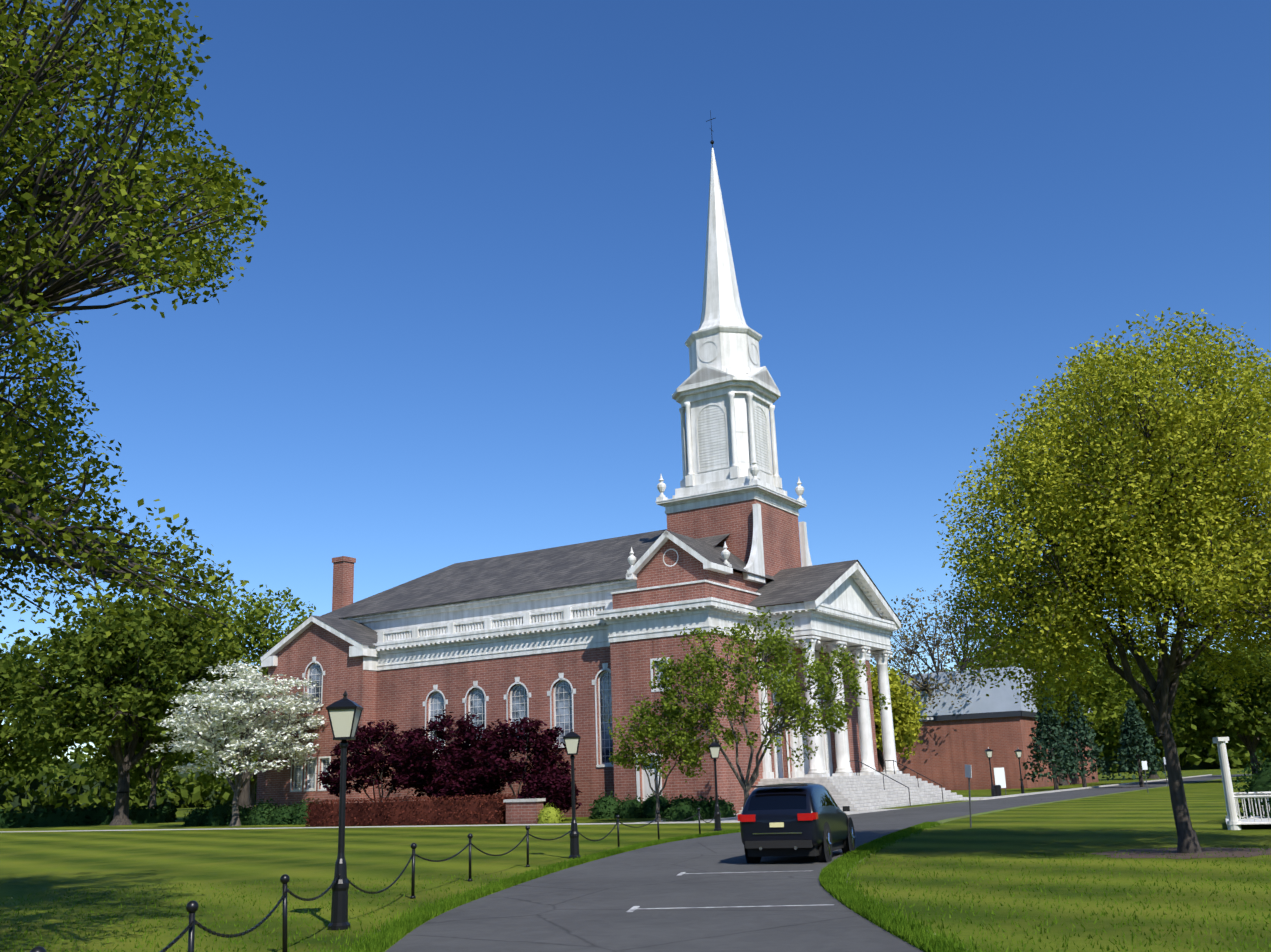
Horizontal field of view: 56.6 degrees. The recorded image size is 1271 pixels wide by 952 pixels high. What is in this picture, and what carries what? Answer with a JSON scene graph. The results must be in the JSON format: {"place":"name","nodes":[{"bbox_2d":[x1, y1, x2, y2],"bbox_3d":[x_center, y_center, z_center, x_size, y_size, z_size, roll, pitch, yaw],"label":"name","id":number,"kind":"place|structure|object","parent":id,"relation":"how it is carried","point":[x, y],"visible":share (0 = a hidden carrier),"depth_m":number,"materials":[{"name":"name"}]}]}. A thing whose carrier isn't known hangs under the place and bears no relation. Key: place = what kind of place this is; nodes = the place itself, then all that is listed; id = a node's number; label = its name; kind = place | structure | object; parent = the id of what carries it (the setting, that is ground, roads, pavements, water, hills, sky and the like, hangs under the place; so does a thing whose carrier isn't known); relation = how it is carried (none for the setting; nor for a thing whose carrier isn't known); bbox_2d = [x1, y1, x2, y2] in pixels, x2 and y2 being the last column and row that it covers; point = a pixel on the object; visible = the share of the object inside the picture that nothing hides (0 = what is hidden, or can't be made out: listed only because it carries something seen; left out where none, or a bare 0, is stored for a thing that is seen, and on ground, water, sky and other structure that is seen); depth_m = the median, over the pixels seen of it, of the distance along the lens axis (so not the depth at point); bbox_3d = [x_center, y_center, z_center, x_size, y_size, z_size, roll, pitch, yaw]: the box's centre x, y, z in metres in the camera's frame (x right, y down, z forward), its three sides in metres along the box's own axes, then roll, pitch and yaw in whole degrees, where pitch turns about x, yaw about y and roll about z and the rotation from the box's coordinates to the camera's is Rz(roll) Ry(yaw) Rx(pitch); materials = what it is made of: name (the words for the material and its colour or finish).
{"place":"outdoors","nodes":[
{"label":"outdoors","id":0,"kind":"place"},
{"bbox_2d":[0,796,1015,831],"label":"walkway path","id":1,"kind":"structure","parent":0,"point":[730,820],"depth_m":65.04,"materials":[{"name":"concrete"}]},
{"bbox_2d":[985,747,994,796],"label":"street lamp","id":2,"kind":"object","parent":1,"relation":"on","point":[988,752],"visible":0.9,"depth_m":84.72,"materials":[{"name":"black metal"}]},
{"bbox_2d":[994,785,1001,795],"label":"litter bin","id":3,"kind":"object","parent":1,"relation":"on","point":[997,790],"visible":0.81,"depth_m":86.85,"materials":[{"name":"black metal"}]},
{"bbox_2d":[256,499,878,816],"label":"brick walls","id":4,"kind":"structure","parent":0,"point":[397,696],"depth_m":78.04,"materials":[{"name":"red brick"}]},
{"bbox_2d":[295,662,830,788],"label":"windows","id":5,"kind":"structure","parent":4,"relation":"in","point":[516,708],"depth_m":77.29,"materials":[{"name":"grey glass"}]},
{"bbox_2d":[260,148,901,801],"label":"white church trim","id":6,"kind":"structure","parent":4,"relation":"attached to","point":[848,608],"depth_m":81.64,"materials":[{"name":"white paint"}]},
{"bbox_2d":[706,110,714,147],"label":"weather vane","id":7,"kind":"object","parent":6,"relation":"on","point":[712,142],"visible":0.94,"depth_m":92.68,"materials":[{"name":"black metal"}]},
{"bbox_2d":[627,456,805,571],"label":"urn finials","id":8,"kind":"object","parent":6,"relation":"on","point":[754,471],"visible":0.58,"depth_m":80.34,"materials":[{"name":"white paint"}]},
{"bbox_2d":[679,392,779,479],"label":"columns","id":9,"kind":"structure","parent":6,"relation":"on","point":[687,460],"depth_m":84.72,"materials":[{"name":"white paint"}]},
{"bbox_2d":[260,529,901,657],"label":"roof","id":10,"kind":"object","parent":4,"relation":"on","point":[584,563],"visible":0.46,"depth_m":86.05,"materials":[{"name":"grey tile"}]},
{"bbox_2d":[0,768,1270,951],"bbox_3d":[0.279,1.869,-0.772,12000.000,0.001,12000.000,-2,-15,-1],"label":"lawn","id":11,"kind":"structure","parent":0,"point":[45,866],"depth_m":28.08,"materials":[{"name":"green plant"}]},
{"bbox_2d":[0,644,57,779],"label":"tree","id":12,"kind":"object","parent":11,"relation":"on","point":[17,749],"visible":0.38,"depth_m":112.76,"materials":[{"name":"green plant"}]},
{"bbox_2d":[0,803,177,827],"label":"hedge","id":13,"kind":"object","parent":11,"relation":"on","point":[91,815],"visible":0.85,"depth_m":99.75,"materials":[{"name":"green plant"}]},
{"bbox_2d":[0,748,202,806],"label":"treeline","id":14,"kind":"object","parent":11,"relation":"on","point":[78,766],"depth_m":293.16,"materials":[{"name":"green plant"}]},
{"bbox_2d":[0,592,252,825],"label":"tree","id":15,"kind":"object","parent":11,"relation":"on","point":[63,711],"visible":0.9,"depth_m":93.86,"materials":[{"name":"green plant"}]},
{"bbox_2d":[0,748,256,813],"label":"bushes","id":16,"kind":"object","parent":11,"relation":"on","point":[52,791],"visible":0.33,"depth_m":223.07,"materials":[{"name":"green plant"}]},
{"bbox_2d":[0,0,269,664],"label":"tree","id":17,"kind":"object","parent":11,"relation":"on","point":[89,208],"visible":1,"depth_m":15.61,"materials":[{"name":"green plant"}]},
{"bbox_2d":[75,704,201,807],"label":"tree","id":18,"kind":"object","parent":11,"relation":"on","point":[152,771],"visible":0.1,"depth_m":182.86,"materials":[{"name":"green plant"}]},
{"bbox_2d":[187,692,258,808],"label":"tree","id":19,"kind":"object","parent":11,"relation":"on","point":[205,780],"visible":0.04,"depth_m":156.93,"materials":[{"name":"green plant"}]},
{"bbox_2d":[147,659,327,825],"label":"tree","id":20,"kind":"object","parent":11,"relation":"on","point":[242,705],"visible":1,"depth_m":80.66,"materials":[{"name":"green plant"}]},
{"bbox_2d":[187,581,315,807],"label":"tree","id":21,"kind":"object","parent":11,"relation":"on","point":[259,635],"visible":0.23,"depth_m":108.72,"materials":[{"name":"green plant"}]},
{"bbox_2d":[326,690,363,929],"bbox_3d":[-4.553,5.138,18.315,0.486,3.570,0.486,-2,-15,-1],"label":"street lamp","id":22,"kind":"object","parent":11,"relation":"on","point":[344,713],"visible":1,"depth_m":18.32,"materials":[{"name":"black metal"}]},
{"bbox_2d":[30,808,700,951],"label":"fence posts","id":23,"kind":"object","parent":11,"relation":"on","point":[192,906],"visible":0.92,"depth_m":15.02,"materials":[{"name":"black metal"}]},
{"bbox_2d":[159,810,716,951],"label":"chain fence","id":24,"kind":"object","parent":23,"relation":"hanging from","point":[182,933],"visible":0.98,"depth_m":17.40,"materials":[{"name":"black metal"}]},
{"bbox_2d":[316,719,431,801],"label":"maple tree","id":25,"kind":"object","parent":11,"relation":"on","point":[364,768],"visible":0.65,"depth_m":74.93,"materials":[{"name":"plant"}]},
{"bbox_2d":[304,794,516,826],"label":"barberry hedge","id":26,"kind":"object","parent":11,"relation":"on","point":[486,809],"visible":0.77,"depth_m":68.13,"materials":[{"name":"red plant"}]},
{"bbox_2d":[387,709,496,797],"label":"tree","id":27,"kind":"object","parent":11,"relation":"on","point":[422,762],"visible":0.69,"depth_m":71.83,"materials":[{"name":"plant"}]},
{"bbox_2d":[181,791,736,825],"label":"dark shrub","id":28,"kind":"object","parent":11,"relation":"on","point":[604,807],"visible":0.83,"depth_m":67.96,"materials":[{"name":"green plant"}]},
{"bbox_2d":[425,749,508,800],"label":"shrub","id":29,"kind":"object","parent":11,"relation":"on","point":[452,777],"visible":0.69,"depth_m":68.92,"materials":[{"name":"plant"}]},
{"bbox_2d":[458,717,575,797],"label":"maple tree","id":30,"kind":"object","parent":11,"relation":"on","point":[510,738],"visible":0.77,"depth_m":68.93,"materials":[{"name":"plant"}]},
{"bbox_2d":[506,801,542,823],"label":"brick sign wall","id":31,"kind":"structure","parent":11,"relation":"on","point":[522,812],"depth_m":63.70,"materials":[{"name":"brick"}]},
{"bbox_2d":[503,798,545,801],"bbox_3d":[-6.045,17.650,64.169,2.300,0.150,0.760,-11,-17,31],"label":"wall cap","id":32,"kind":"object","parent":31,"relation":"on","point":[525,800],"visible":1,"depth_m":63.78,"materials":[{"name":"white stone"}]},
{"bbox_2d":[515,770,582,812],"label":"shrub","id":33,"kind":"object","parent":11,"relation":"on","point":[555,789],"visible":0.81,"depth_m":66.22,"materials":[{"name":"plant"}]},
{"bbox_2d":[535,802,565,823],"bbox_3d":[-4.696,18.204,63.637,1.766,1.171,1.726,-11,-17,31],"label":"yellow shrub","id":34,"kind":"object","parent":11,"relation":"on","point":[549,815],"visible":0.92,"depth_m":63.16,"materials":[{"name":"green plant"}]},
{"bbox_2d":[563,728,580,858],"bbox_3d":[-1.750,8.887,33.161,0.486,3.570,0.486,-2,-15,-1],"label":"street lamp","id":35,"kind":"object","parent":11,"relation":"on","point":[572,740],"visible":1,"depth_m":33.17,"materials":[{"name":"black metal"}]},
{"bbox_2d":[0,845,1270,951],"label":"grass blades","id":36,"kind":"object","parent":11,"relation":"on","point":[906,878],"depth_m":18.63,"materials":[{"name":"green plant"}]},
{"bbox_2d":[608,695,711,821],"bbox_3d":[1.503,14.370,59.960,5.849,6.388,5.583,-2,-15,-1],"label":"tree","id":37,"kind":"object","parent":11,"relation":"on","point":[639,736],"visible":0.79,"depth_m":59.52,"materials":[{"name":"green plant"}]},
{"bbox_2d":[708,740,721,830],"bbox_3d":[3.236,12.396,47.379,0.486,3.570,0.486,-1,-15,0],"label":"street lamp","id":38,"kind":"object","parent":11,"relation":"on","point":[714,748],"visible":0.94,"depth_m":47.38,"materials":[{"name":"black metal"}]},
{"bbox_2d":[631,606,889,807],"bbox_3d":[6.216,11.711,58.374,12.908,10.435,8.958,-2,-15,-1],"label":"tree","id":39,"kind":"object","parent":11,"relation":"on","point":[786,694],"visible":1,"depth_m":57.96,"materials":[{"name":"green plant"}]},
{"bbox_2d":[870,664,928,770],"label":"tree","id":40,"kind":"object","parent":11,"relation":"on","point":[906,716],"visible":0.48,"depth_m":91.41,"materials":[{"name":"plant"}]},
{"bbox_2d":[870,583,1041,712],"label":"tree","id":41,"kind":"object","parent":11,"relation":"on","point":[925,687],"visible":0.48,"depth_m":126.55,"materials":[{"name":"plant"}]},
{"bbox_2d":[965,765,971,827],"bbox_3d":[12.074,11.566,42.616,0.075,2.200,0.300,6,-12,-29],"label":"sign post","id":42,"kind":"object","parent":11,"relation":"on","point":[968,771],"visible":0.94,"depth_m":42.65,"materials":[{"name":"grey metal"}]},
{"bbox_2d":[878,716,1098,789],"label":"gallery brick walls","id":43,"kind":"structure","parent":11,"relation":"on","point":[946,751],"depth_m":123.20,"materials":[{"name":"red brick"}]},
{"bbox_2d":[899,666,1090,715],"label":"roof","id":44,"kind":"structure","parent":43,"relation":"on","point":[1002,697],"depth_m":123.76,"materials":[{"name":"grey tile"}]},
{"bbox_2d":[919,710,1092,722],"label":"cornice","id":45,"kind":"structure","parent":43,"relation":"attached to","point":[983,715],"depth_m":123.12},
{"bbox_2d":[993,767,1005,793],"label":"sign post","id":46,"kind":"object","parent":11,"relation":"on","point":[999,775],"visible":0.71,"depth_m":89.07,"materials":[{"name":"grey metal"}]},
{"bbox_2d":[1014,748,1024,793],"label":"street lamp","id":47,"kind":"object","parent":11,"relation":"on","point":[1018,752],"visible":0.88,"depth_m":91.35,"materials":[{"name":"black metal"}]},
{"bbox_2d":[961,626,1143,785],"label":"tree","id":48,"kind":"object","parent":11,"relation":"on","point":[1105,707],"visible":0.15,"depth_m":128.31,"materials":[{"name":"green plant"}]},
{"bbox_2d":[1019,687,1086,789],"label":"conifer tree","id":49,"kind":"object","parent":11,"relation":"on","point":[1042,729],"visible":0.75,"depth_m":104.62,"materials":[{"name":"green plant"}]},
{"bbox_2d":[934,307,1270,852],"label":"tree","id":50,"kind":"object","parent":11,"relation":"on","point":[1162,525],"visible":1,"depth_m":26.96,"materials":[{"name":"green plant"}]},
{"bbox_2d":[1110,698,1167,786],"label":"conifer tree","id":51,"kind":"object","parent":11,"relation":"on","point":[1132,727],"visible":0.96,"depth_m":105.62,"materials":[{"name":"green plant"}]},
{"bbox_2d":[1141,761,1147,791],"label":"parking sign post","id":52,"kind":"object","parent":11,"relation":"on","point":[1144,766],"visible":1,"depth_m":82.97,"materials":[{"name":"grey metal"}]},
{"bbox_2d":[1092,652,1208,778],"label":"tree","id":53,"kind":"object","parent":11,"relation":"on","point":[1112,731],"visible":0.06,"depth_m":158.47,"materials":[{"name":"green plant"}]},
{"bbox_2d":[1163,757,1167,787],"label":"parking sign post","id":54,"kind":"object","parent":11,"relation":"on","point":[1164,760],"visible":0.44,"depth_m":100.01,"materials":[{"name":"grey metal"}]},
{"bbox_2d":[1091,847,1270,858],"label":"mulch bed","id":55,"kind":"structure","parent":11,"relation":"on","point":[1239,852],"depth_m":26.81,"materials":[{"name":"brown soil"}]},
{"bbox_2d":[1094,719,1270,772],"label":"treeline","id":56,"kind":"object","parent":11,"relation":"on","point":[1193,757],"visible":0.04,"depth_m":304.57,"materials":[{"name":"green plant"}]},
{"bbox_2d":[1147,629,1270,779],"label":"tree","id":57,"kind":"object","parent":11,"relation":"on","point":[1217,715],"visible":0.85,"depth_m":112.99,"materials":[{"name":"green plant"}]},
{"bbox_2d":[1213,737,1270,829],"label":"white porch","id":58,"kind":"object","parent":11,"relation":"on","point":[1234,821],"visible":0.96,"depth_m":35.67,"materials":[{"name":"paint"}]},
{"bbox_2d":[1231,745,1270,818],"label":"porch shrub","id":59,"kind":"object","parent":11,"relation":"on","point":[1260,781],"visible":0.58,"depth_m":39.24,"materials":[{"name":"green plant"}]},
{"bbox_2d":[0,0,1270,760],"label":"sky","id":60,"kind":"structure","parent":0,"point":[459,323],"materials":[{"name":"blue"}]},
{"bbox_2d":[350,775,1247,951],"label":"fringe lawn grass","id":61,"kind":"structure","parent":0,"point":[945,820],"depth_m":59.79,"materials":[{"name":"green plant"}]},
{"bbox_2d":[1050,691,1116,786],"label":"conifer tree","id":62,"kind":"object","parent":61,"relation":"on","point":[1076,735],"visible":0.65,"depth_m":108.48,"materials":[{"name":"green plant"}]},
{"bbox_2d":[979,774,1211,799],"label":"kerb","id":63,"kind":"structure","parent":61,"relation":"on","point":[995,797],"depth_m":100.14,"materials":[{"name":"concrete"}]},
{"bbox_2d":[385,774,1250,951],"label":"road","id":64,"kind":"structure","parent":0,"point":[585,907],"depth_m":19.50,"materials":[{"name":"grey asphalt"}]},
{"bbox_2d":[326,821,995,951],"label":"grass tufts","id":65,"kind":"object","parent":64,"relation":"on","point":[833,883],"visible":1,"depth_m":19.56,"materials":[{"name":"green plant"}]},
{"bbox_2d":[627,851,841,911],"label":"road markings","id":66,"kind":"object","parent":64,"relation":"on","point":[633,908],"visible":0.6,"depth_m":19.09,"materials":[{"name":"paint"}]},
{"bbox_2d":[737,783,854,862],"bbox_3d":[4.171,8.747,29.822,2.240,1.916,4.541,-8,-16,21],"label":"suv","id":67,"kind":"object","parent":64,"relation":"on","point":[795,819],"visible":1,"depth_m":28.02,"materials":[{"name":"black paint"}]},
{"bbox_2d":[739,774,967,812],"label":"church steps","id":68,"kind":"structure","parent":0,"point":[861,792],"depth_m":72.07,"materials":[{"name":"white stone"}]},
{"bbox_2d":[795,638,898,773],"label":"columns","id":69,"kind":"structure","parent":68,"relation":"on","point":[816,764],"depth_m":78.26,"materials":[{"name":"white paint"}]},
{"bbox_2d":[849,760,943,805],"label":"stair handrails","id":70,"kind":"object","parent":68,"relation":"on","point":[894,773],"visible":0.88,"depth_m":77.18,"materials":[{"name":"metal"}]}
]}

